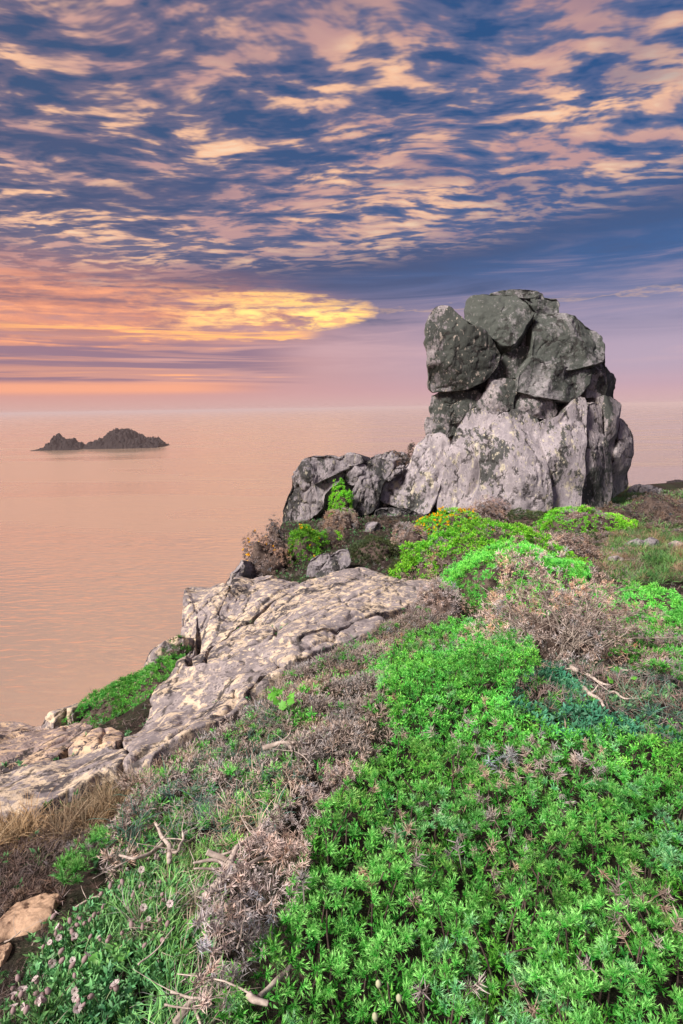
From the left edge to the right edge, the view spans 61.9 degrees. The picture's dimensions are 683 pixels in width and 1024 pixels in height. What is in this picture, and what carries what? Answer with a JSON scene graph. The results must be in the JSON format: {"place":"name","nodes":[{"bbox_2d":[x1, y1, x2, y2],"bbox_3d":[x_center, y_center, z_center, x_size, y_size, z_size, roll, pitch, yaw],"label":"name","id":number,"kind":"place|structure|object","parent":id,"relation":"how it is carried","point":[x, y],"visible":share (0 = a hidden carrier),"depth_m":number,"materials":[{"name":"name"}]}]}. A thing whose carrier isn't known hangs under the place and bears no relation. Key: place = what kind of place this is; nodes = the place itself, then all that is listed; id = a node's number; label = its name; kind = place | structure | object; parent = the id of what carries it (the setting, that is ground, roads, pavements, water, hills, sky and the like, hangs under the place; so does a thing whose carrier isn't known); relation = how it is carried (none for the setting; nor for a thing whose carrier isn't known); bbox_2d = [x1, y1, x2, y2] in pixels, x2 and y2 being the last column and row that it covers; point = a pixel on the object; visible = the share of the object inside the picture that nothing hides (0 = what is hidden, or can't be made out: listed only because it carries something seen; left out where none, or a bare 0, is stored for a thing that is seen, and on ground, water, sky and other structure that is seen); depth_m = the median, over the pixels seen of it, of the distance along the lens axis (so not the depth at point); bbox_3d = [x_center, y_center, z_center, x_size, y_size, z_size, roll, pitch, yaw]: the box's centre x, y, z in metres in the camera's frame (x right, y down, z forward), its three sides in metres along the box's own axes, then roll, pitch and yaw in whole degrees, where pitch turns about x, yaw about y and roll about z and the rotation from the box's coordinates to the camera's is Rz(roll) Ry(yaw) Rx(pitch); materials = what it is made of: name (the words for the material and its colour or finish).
{"place":"outdoors","nodes":[
{"label":"outdoors","id":0,"kind":"place"},
{"bbox_2d":[0,403,682,726],"bbox_3d":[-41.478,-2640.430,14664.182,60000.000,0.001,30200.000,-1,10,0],"label":"sea","id":1,"kind":"structure","parent":0,"point":[108,557],"depth_m":257.91,"materials":[{"name":"orange liquid"}]},
{"bbox_2d":[31,433,83,450],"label":"sea islet","id":2,"kind":"object","parent":1,"relation":"in","point":[58,441],"visible":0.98,"depth_m":683.66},
{"bbox_2d":[83,428,168,448],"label":"sea islet","id":3,"kind":"object","parent":1,"relation":"in","point":[122,438],"visible":0.91,"depth_m":698.08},
{"bbox_2d":[666,479,682,482],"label":"sea rock","id":4,"kind":"object","parent":1,"relation":"in","point":[677,480],"visible":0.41,"depth_m":322.91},
{"bbox_2d":[0,482,682,1023],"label":"ground","id":5,"kind":"structure","parent":0,"point":[74,896],"depth_m":2.26,"materials":[{"name":"plant"}]},
{"bbox_2d":[0,942,11,966],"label":"flat stone","id":6,"kind":"object","parent":5,"relation":"on","point":[5,950],"visible":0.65,"depth_m":1.75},
{"bbox_2d":[0,789,57,859],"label":"grass tuft","id":7,"kind":"object","parent":5,"relation":"on","point":[10,829],"visible":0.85,"depth_m":2.71,"materials":[{"name":"plant"}]},
{"bbox_2d":[0,893,59,942],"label":"flat stone","id":8,"kind":"object","parent":5,"relation":"on","point":[29,912],"visible":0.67,"depth_m":1.91,"materials":[{"name":"stone"}]},
{"bbox_2d":[0,963,71,1023],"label":"sea campion","id":9,"kind":"object","parent":5,"relation":"on","point":[21,1010],"visible":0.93,"depth_m":1.41,"materials":[{"name":"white plant"}]},
{"bbox_2d":[0,909,90,1023],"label":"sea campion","id":10,"kind":"object","parent":5,"relation":"on","point":[24,968],"visible":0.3,"depth_m":1.54,"materials":[{"name":"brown plant"}]},
{"bbox_2d":[0,818,111,917],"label":"heather litter","id":11,"kind":"object","parent":5,"relation":"on","point":[36,890],"visible":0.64,"depth_m":2.35,"materials":[{"name":"plant"}]},
{"bbox_2d":[16,782,96,851],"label":"grass tuft","id":12,"kind":"object","parent":5,"relation":"on","point":[55,824],"visible":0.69,"depth_m":2.64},
{"bbox_2d":[4,886,112,942],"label":"dead branch","id":13,"kind":"object","parent":5,"relation":"on","point":[81,903],"visible":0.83,"depth_m":1.84,"materials":[{"name":"brown wood"}]},
{"bbox_2d":[0,721,127,827],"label":"rock slab","id":14,"kind":"object","parent":5,"relation":"on","point":[99,752],"visible":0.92,"depth_m":3.62,"materials":[{"name":"stone"}]},
{"bbox_2d":[41,703,92,728],"bbox_3d":[-2.984,2.255,6.282,0.374,0.411,0.637,2,11,14],"label":"boulder","id":15,"kind":"object","parent":14,"relation":"on","point":[53,719],"visible":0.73,"depth_m":6.05,"materials":[{"name":"stone"}]},
{"bbox_2d":[15,902,122,997],"bbox_3d":[-0.816,1.277,1.689,0.308,0.170,0.315,-1,10,0],"label":"sea campion","id":16,"kind":"object","parent":5,"relation":"on","point":[73,934],"visible":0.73,"depth_m":1.69,"materials":[{"name":"green plant"}]},
{"bbox_2d":[29,940,113,1023],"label":"sea campion","id":17,"kind":"object","parent":5,"relation":"on","point":[73,961],"visible":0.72,"depth_m":1.52,"materials":[{"name":"green plant"}]},
{"bbox_2d":[51,823,114,885],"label":"gorse bush","id":18,"kind":"object","parent":5,"relation":"on","point":[76,863],"visible":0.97,"depth_m":2.13,"materials":[{"name":"green plant"}]},
{"bbox_2d":[45,974,153,1023],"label":"sea campion","id":19,"kind":"object","parent":5,"relation":"on","point":[90,1013],"visible":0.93,"depth_m":1.39,"materials":[{"name":"green plant"}]},
{"bbox_2d":[47,761,151,854],"bbox_3d":[-1.162,1.423,2.820,0.508,0.433,0.832,-5,11,-21],"label":"grass tuft","id":20,"kind":"object","parent":5,"relation":"on","point":[107,800],"visible":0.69,"depth_m":2.70,"materials":[{"name":"plant"}]},
{"bbox_2d":[87,941,129,968],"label":"pennywort","id":21,"kind":"object","parent":5,"relation":"on","point":[92,959],"visible":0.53,"depth_m":1.57,"materials":[{"name":"green plant"}]},
{"bbox_2d":[62,653,186,726],"bbox_3d":[-2.371,2.054,6.450,1.364,0.841,1.175,-1,10,0],"label":"gorse bush","id":22,"kind":"object","parent":5,"relation":"on","point":[128,694],"visible":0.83,"depth_m":6.15,"materials":[{"name":"green plant"}]},
{"bbox_2d":[68,902,193,984],"bbox_3d":[-0.581,1.225,1.611,0.292,0.126,0.280,9,14,43],"label":"sea campion","id":23,"kind":"object","parent":5,"relation":"on","point":[142,946],"visible":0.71,"depth_m":1.60,"materials":[{"name":"green plant"}]},
{"bbox_2d":[137,926,174,965],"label":"dead branch","id":24,"kind":"object","parent":23,"relation":"on","point":[144,959],"visible":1,"depth_m":1.52,"materials":[{"name":"brown wood"}]},
{"bbox_2d":[77,878,189,934],"bbox_3d":[-0.621,1.233,1.812,0.462,0.219,0.241,3,11,18],"label":"sea campion","id":25,"kind":"object","parent":5,"relation":"on","point":[158,891],"visible":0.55,"depth_m":1.83,"materials":[{"name":"green plant"}]},
{"bbox_2d":[26,829,258,1023],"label":"grass","id":26,"kind":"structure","parent":5,"relation":"on","point":[135,1017],"depth_m":1.61,"materials":[{"name":"green plant"}]},
{"bbox_2d":[172,999,201,1023],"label":"dead branch","id":27,"kind":"object","parent":26,"relation":"on","point":[177,1018],"visible":0.8,"depth_m":1.32,"materials":[{"name":"brown wood"}]},
{"bbox_2d":[113,852,189,902],"bbox_3d":[-0.665,1.274,1.982,0.227,0.162,0.299,3,11,20],"label":"sea campion","id":28,"kind":"object","parent":5,"relation":"on","point":[141,868],"visible":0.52,"depth_m":1.99,"materials":[{"name":"green plant"}]},
{"bbox_2d":[145,885,174,906],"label":"pennywort","id":29,"kind":"object","parent":5,"relation":"on","point":[168,893],"visible":0.32,"depth_m":1.82,"materials":[{"name":"green plant"}]},
{"bbox_2d":[138,814,185,864],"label":"dead branch","id":30,"kind":"object","parent":5,"relation":"on","point":[170,851],"visible":0.98,"depth_m":2.00,"materials":[{"name":"brown wood"}]},
{"bbox_2d":[152,633,191,669],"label":"gorse bush","id":31,"kind":"object","parent":5,"relation":"on","point":[177,649],"visible":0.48,"depth_m":6.73,"materials":[{"name":"green plant"}]},
{"bbox_2d":[144,635,200,672],"bbox_3d":[-2.042,1.867,7.252,0.492,0.819,1.140,3,11,20],"label":"boulder","id":32,"kind":"object","parent":5,"relation":"on","point":[188,642],"visible":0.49,"depth_m":6.91,"materials":[{"name":"stone"}]},
{"bbox_2d":[172,939,193,963],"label":"pennywort","id":33,"kind":"object","parent":5,"relation":"on","point":[185,950],"visible":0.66,"depth_m":1.58,"materials":[{"name":"green plant"}]},
{"bbox_2d":[169,914,216,944],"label":"pennywort","id":34,"kind":"object","parent":5,"relation":"on","point":[190,925],"visible":0.38,"depth_m":1.67,"materials":[{"name":"green plant"}]},
{"bbox_2d":[89,698,313,881],"bbox_3d":[-0.589,1.224,2.874,1.011,0.522,1.914,-1,10,0],"label":"heath bush","id":35,"kind":"object","parent":5,"relation":"on","point":[234,769],"visible":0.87,"depth_m":2.45,"materials":[{"name":"green plant"}]},
{"bbox_2d":[94,827,171,877],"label":"dead branch","id":36,"kind":"object","parent":35,"relation":"on","point":[151,852],"visible":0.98,"depth_m":1.98,"materials":[{"name":"brown wood"}]},
{"bbox_2d":[262,727,312,767],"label":"dead branch","id":37,"kind":"object","parent":35,"relation":"on","point":[269,746],"visible":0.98,"depth_m":2.70,"materials":[{"name":"brown wood"}]},
{"bbox_2d":[123,659,290,773],"bbox_3d":[-0.947,1.784,4.610,1.406,1.281,2.725,-3,11,-10],"label":"rock slab","id":38,"kind":"object","parent":5,"relation":"on","point":[183,699],"visible":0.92,"depth_m":4.42,"materials":[{"name":"stone"}]},
{"bbox_2d":[226,560,254,585],"bbox_3d":[-1.853,1.134,10.477,0.380,0.630,0.763,2,11,16],"label":"boulder","id":39,"kind":"object","parent":5,"relation":"on","point":[244,568],"visible":0.67,"depth_m":10.25,"materials":[{"name":"stone"}]},
{"bbox_2d":[241,529,292,578],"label":"dry bush","id":40,"kind":"object","parent":5,"relation":"on","point":[266,558],"visible":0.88,"depth_m":10.72,"materials":[{"name":"brown plant"}]},
{"bbox_2d":[180,755,366,1023],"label":"dead gorse","id":41,"kind":"object","parent":5,"relation":"on","point":[285,850],"visible":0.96,"depth_m":1.67,"materials":[{"name":"plant"}]},
{"bbox_2d":[130,944,260,1023],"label":"dead branch","id":42,"kind":"object","parent":41,"relation":"on","point":[172,992],"visible":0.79,"depth_m":1.33,"materials":[{"name":"brown wood"}]},
{"bbox_2d":[177,964,291,1006],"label":"dead branch","id":43,"kind":"object","parent":41,"relation":"on","point":[252,998],"visible":0.99,"depth_m":1.31,"materials":[{"name":"brown wood"}]},
{"bbox_2d":[202,815,269,897],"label":"dead branch","id":44,"kind":"object","parent":41,"relation":"attached to","point":[236,849],"visible":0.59,"depth_m":1.80,"materials":[{"name":"brown wood"}]},
{"bbox_2d":[168,838,269,897],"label":"dead branch","id":45,"kind":"object","parent":44,"relation":"attached to","point":[215,860],"visible":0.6,"depth_m":1.80,"materials":[{"name":"brown wood"}]},
{"bbox_2d":[205,837,242,862],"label":"dead branch","id":46,"kind":"object","parent":45,"relation":"on","point":[223,857],"visible":0.69,"depth_m":1.83,"materials":[{"name":"brown wood"}]},
{"bbox_2d":[236,906,245,948],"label":"dead branch","id":47,"kind":"object","parent":41,"relation":"on","point":[237,947],"visible":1,"depth_m":1.45,"materials":[{"name":"grey wood"}]},
{"bbox_2d":[215,844,282,891],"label":"dead branch","id":48,"kind":"object","parent":41,"relation":"attached to","point":[259,858],"visible":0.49,"depth_m":1.76,"materials":[{"name":"brown wood"}]},
{"bbox_2d":[265,514,286,544],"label":"dry bush","id":49,"kind":"object","parent":5,"relation":"on","point":[274,531],"visible":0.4,"depth_m":11.68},
{"bbox_2d":[267,687,294,727],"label":"ivy","id":50,"kind":"object","parent":5,"relation":"on","point":[276,702],"visible":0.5,"depth_m":3.43,"materials":[{"name":"green plant"}]},
{"bbox_2d":[112,598,456,794],"bbox_3d":[0.058,1.117,4.581,0.690,0.585,4.472,5,12,31],"label":"heath bush","id":51,"kind":"object","parent":5,"relation":"on","point":[246,710],"visible":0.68,"depth_m":3.65,"materials":[{"name":"brown plant"}]},
{"bbox_2d":[175,567,437,670],"bbox_3d":[-0.479,1.536,7.591,3.279,1.723,5.802,-3,11,-13],"label":"rock slab","id":52,"kind":"object","parent":5,"relation":"on","point":[329,611],"visible":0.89,"depth_m":6.83,"materials":[{"name":"stone"}]},
{"bbox_2d":[285,524,329,564],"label":"gorse bush","id":53,"kind":"object","parent":5,"relation":"on","point":[304,548],"visible":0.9,"depth_m":11.24,"materials":[{"name":"green plant"}]},
{"bbox_2d":[306,549,350,577],"bbox_3d":[-0.222,0.968,9.553,0.775,0.764,0.922,-1,10,0],"label":"boulder","id":54,"kind":"object","parent":5,"relation":"on","point":[323,565],"visible":0.77,"depth_m":9.34,"materials":[{"name":"grey stone"}]},
{"bbox_2d":[315,525,345,548],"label":"dry bush","id":55,"kind":"object","parent":5,"relation":"on","point":[333,538],"visible":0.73,"depth_m":11.80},
{"bbox_2d":[276,638,398,781],"bbox_3d":[-0.015,1.111,3.603,0.761,0.522,2.276,0,10,5],"label":"dry bush","id":56,"kind":"object","parent":5,"relation":"on","point":[307,739],"visible":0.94,"depth_m":3.18,"materials":[{"name":"brown plant"}]},
{"bbox_2d":[317,507,361,530],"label":"dry bush","id":57,"kind":"object","parent":5,"relation":"on","point":[346,520],"visible":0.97,"depth_m":13.27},
{"bbox_2d":[327,477,354,514],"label":"gorse bush","id":58,"kind":"object","parent":5,"relation":"on","point":[342,498],"visible":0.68,"depth_m":14.64,"materials":[{"name":"green plant"}]},
{"bbox_2d":[0,505,682,1023],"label":"ground cover","id":59,"kind":"object","parent":5,"relation":"on","point":[4,765],"visible":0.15,"depth_m":3.39,"materials":[{"name":"brown plant"}]},
{"bbox_2d":[282,432,450,522],"bbox_3d":[0.746,-0.607,16.061,4.763,3.259,2.902,-1,10,0],"label":"rock outcrop","id":60,"kind":"object","parent":5,"relation":"on","point":[374,484],"visible":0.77,"depth_m":15.01,"materials":[{"name":"stone"}]},
{"bbox_2d":[382,450,409,507],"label":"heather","id":61,"kind":"object","parent":60,"relation":"on","point":[397,466],"visible":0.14,"depth_m":15.74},
{"bbox_2d":[365,521,380,531],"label":"boulder","id":62,"kind":"object","parent":5,"relation":"on","point":[372,526],"visible":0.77,"depth_m":12.81,"materials":[{"name":"grey stone"}]},
{"bbox_2d":[348,535,400,564],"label":"gorse bush","id":63,"kind":"object","parent":5,"relation":"on","point":[372,551],"visible":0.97,"depth_m":10.17,"materials":[{"name":"brown plant"}]},
{"bbox_2d":[372,1012,377,1023],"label":"seed head","id":64,"kind":"object","parent":5,"relation":"on","point":[375,1016],"visible":1,"depth_m":1.22},
{"bbox_2d":[376,979,390,1023],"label":"seed head","id":65,"kind":"object","parent":5,"relation":"on","point":[378,983],"visible":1,"depth_m":1.30},
{"bbox_2d":[364,514,403,530],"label":"dry bush","id":66,"kind":"object","parent":5,"relation":"on","point":[385,522],"visible":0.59,"depth_m":13.21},
{"bbox_2d":[396,994,407,1023],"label":"seed head","id":67,"kind":"object","parent":5,"relation":"on","point":[399,998],"visible":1,"depth_m":1.27},
{"bbox_2d":[387,556,418,577],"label":"gorse bush","id":68,"kind":"object","parent":5,"relation":"on","point":[392,564],"visible":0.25,"depth_m":8.68,"materials":[{"name":"green plant"}]},
{"bbox_2d":[390,521,428,552],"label":"heather","id":69,"kind":"object","parent":5,"relation":"on","point":[407,534],"visible":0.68,"depth_m":10.62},
{"bbox_2d":[405,442,414,465],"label":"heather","id":70,"kind":"object","parent":5,"relation":"on","point":[411,445],"visible":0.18,"depth_m":15.74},
{"bbox_2d":[374,586,465,650],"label":"dry bush","id":71,"kind":"object","parent":5,"relation":"on","point":[421,621],"visible":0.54,"depth_m":5.36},
{"bbox_2d":[410,575,472,625],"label":"dry bush","id":72,"kind":"object","parent":5,"relation":"on","point":[438,599],"visible":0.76,"depth_m":5.89,"materials":[{"name":"plant"}]},
{"bbox_2d":[211,613,682,1023],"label":"gorse bush","id":73,"kind":"object","parent":5,"relation":"on","point":[434,661],"visible":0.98,"depth_m":1.96,"materials":[{"name":"green plant"}]},
{"bbox_2d":[412,506,495,537],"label":"gorse bush","id":74,"kind":"object","parent":5,"relation":"on","point":[444,521],"visible":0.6,"depth_m":12.06,"materials":[{"name":"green plant"}]},
{"bbox_2d":[461,502,507,527],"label":"dry bush","id":75,"kind":"object","parent":5,"relation":"on","point":[490,513],"visible":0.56,"depth_m":13.15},
{"bbox_2d":[388,516,588,583],"bbox_3d":[1.970,0.569,8.075,2.664,0.956,1.883,-1,10,0],"label":"gorse bush","id":76,"kind":"object","parent":5,"relation":"on","point":[435,563],"visible":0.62,"depth_m":7.93,"materials":[{"name":"green plant"}]},
{"bbox_2d":[474,494,512,517],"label":"dry bush","id":77,"kind":"object","parent":5,"relation":"on","point":[494,499],"visible":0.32,"depth_m":13.90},
{"bbox_2d":[396,525,643,627],"bbox_3d":[2.857,0.661,9.408,3.916,0.775,8.759,3,11,22],"label":"heath bush","id":78,"kind":"object","parent":5,"relation":"on","point":[598,545],"visible":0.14,"depth_m":8.20,"materials":[{"name":"brown plant"}]},
{"bbox_2d":[439,535,606,620],"bbox_3d":[2.157,0.735,6.542,2.092,0.795,1.578,-1,10,0],"label":"gorse bush","id":79,"kind":"object","parent":5,"relation":"on","point":[487,576],"visible":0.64,"depth_m":6.33,"materials":[{"name":"green plant"}]},
{"bbox_2d":[501,507,553,526],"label":"heather","id":80,"kind":"object","parent":5,"relation":"on","point":[527,518],"visible":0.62,"depth_m":13.14,"materials":[{"name":"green plant"}]},
{"bbox_2d":[423,289,633,517],"bbox_3d":[5.096,-3.001,15.952,5.915,6.195,5.002,-1,10,0],"label":"rock stack","id":81,"kind":"object","parent":5,"relation":"on","point":[525,406],"visible":0.97,"depth_m":14.62,"materials":[{"name":"stone"}]},
{"bbox_2d":[505,531,608,567],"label":"dry bush","id":82,"kind":"object","parent":5,"relation":"on","point":[585,549],"visible":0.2,"depth_m":8.71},
{"bbox_2d":[459,533,682,678],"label":"dead gorse","id":83,"kind":"object","parent":5,"relation":"on","point":[550,635],"visible":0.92,"depth_m":4.19,"materials":[{"name":"plant"}]},
{"bbox_2d":[565,659,578,672],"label":"dead branch","id":84,"kind":"object","parent":5,"relation":"on","point":[573,668],"visible":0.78,"depth_m":3.81,"materials":[{"name":"brown wood"}]},
{"bbox_2d":[532,504,637,534],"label":"gorse bush","id":85,"kind":"object","parent":5,"relation":"on","point":[566,519],"visible":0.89,"depth_m":12.17,"materials":[{"name":"green plant"}]},
{"bbox_2d":[572,682,604,706],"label":"dead branch","id":86,"kind":"object","parent":5,"relation":"on","point":[588,692],"visible":0.67,"depth_m":3.41,"materials":[{"name":"brown wood"}]},
{"bbox_2d":[502,659,682,750],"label":"creeping plant","id":87,"kind":"object","parent":5,"relation":"on","point":[592,708],"visible":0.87,"depth_m":3.19,"materials":[{"name":"green plant"}]},
{"bbox_2d":[578,665,609,685],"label":"dead branch","id":88,"kind":"object","parent":5,"relation":"on","point":[594,678],"visible":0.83,"depth_m":3.68,"materials":[{"name":"brown wood"}]},
{"bbox_2d":[594,662,627,670],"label":"dead branch","id":89,"kind":"object","parent":5,"relation":"on","point":[608,667],"visible":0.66,"depth_m":4.02,"materials":[{"name":"brown wood"}]},
{"bbox_2d":[546,642,682,730],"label":"leaf litter","id":90,"kind":"object","parent":5,"relation":"on","point":[678,697],"visible":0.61,"depth_m":3.60,"materials":[{"name":"plant"}]},
{"bbox_2d":[607,555,624,563],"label":"boulder","id":91,"kind":"object","parent":5,"relation":"on","point":[613,558],"visible":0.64,"depth_m":8.54,"materials":[{"name":"stone"}]},
{"bbox_2d":[588,501,645,526],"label":"heather","id":92,"kind":"object","parent":5,"relation":"on","point":[612,509],"visible":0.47,"depth_m":12.88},
{"bbox_2d":[586,673,661,703],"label":"dead branch","id":93,"kind":"object","parent":5,"relation":"on","point":[617,693],"visible":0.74,"depth_m":3.49,"materials":[{"name":"brown wood"}]},
{"bbox_2d":[602,651,646,682],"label":"ivy","id":94,"kind":"object","parent":5,"relation":"on","point":[617,669],"visible":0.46,"depth_m":3.88,"materials":[{"name":"green plant"}]},
{"bbox_2d":[604,486,652,518],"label":"grass","id":95,"kind":"structure","parent":5,"relation":"on","point":[621,498],"depth_m":17.03,"materials":[{"name":"green plant"}]},
{"bbox_2d":[627,538,643,548],"bbox_3d":[5.117,0.582,9.966,0.328,0.315,0.418,-1,10,0],"label":"boulder","id":96,"kind":"object","parent":5,"relation":"on","point":[637,539],"visible":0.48,"depth_m":9.83,"materials":[{"name":"grey stone"}]},
{"bbox_2d":[590,578,682,630],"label":"gorse bush","id":97,"kind":"object","parent":5,"relation":"on","point":[646,596],"visible":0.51,"depth_m":5.83,"materials":[{"name":"green plant"}]},
{"bbox_2d":[592,518,682,584],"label":"grass","id":98,"kind":"structure","parent":5,"relation":"on","point":[676,563],"depth_m":8.79,"materials":[{"name":"green plant"}]},
{"bbox_2d":[596,592,682,682],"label":"gorse bush","id":99,"kind":"object","parent":5,"relation":"on","point":[662,663],"visible":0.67,"depth_m":4.38,"materials":[{"name":"green plant"}]},
{"bbox_2d":[627,484,663,495],"bbox_3d":[10.585,-0.571,19.962,1.374,0.873,0.893,-1,10,0],"label":"boulder","id":100,"kind":"object","parent":5,"relation":"on","point":[643,488],"visible":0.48,"depth_m":19.68,"materials":[{"name":"grey stone"}]},
{"bbox_2d":[642,537,658,549],"bbox_3d":[5.329,0.577,9.869,0.285,0.309,0.384,-1,10,0],"label":"boulder","id":101,"kind":"object","parent":5,"relation":"on","point":[649,540],"visible":0.48,"depth_m":9.76,"materials":[{"name":"grey stone"}]},
{"bbox_2d":[623,490,682,527],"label":"heather","id":102,"kind":"object","parent":5,"relation":"on","point":[663,509],"visible":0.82,"depth_m":12.81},
{"bbox_2d":[630,488,682,533],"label":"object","id":103,"kind":"object","parent":5,"relation":"on","point":[678,494],"visible":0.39,"depth_m":12.39,"materials":[{"name":"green plant"}]},
{"bbox_2d":[668,540,681,549],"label":"boulder","id":104,"kind":"object","parent":5,"relation":"on","point":[675,542],"visible":0.3,"depth_m":9.62,"materials":[{"name":"stone"}]},
{"bbox_2d":[0,0,682,413],"label":"sky","id":105,"kind":"structure","parent":0,"point":[206,205],"materials":[{"name":"blue"}]}
]}

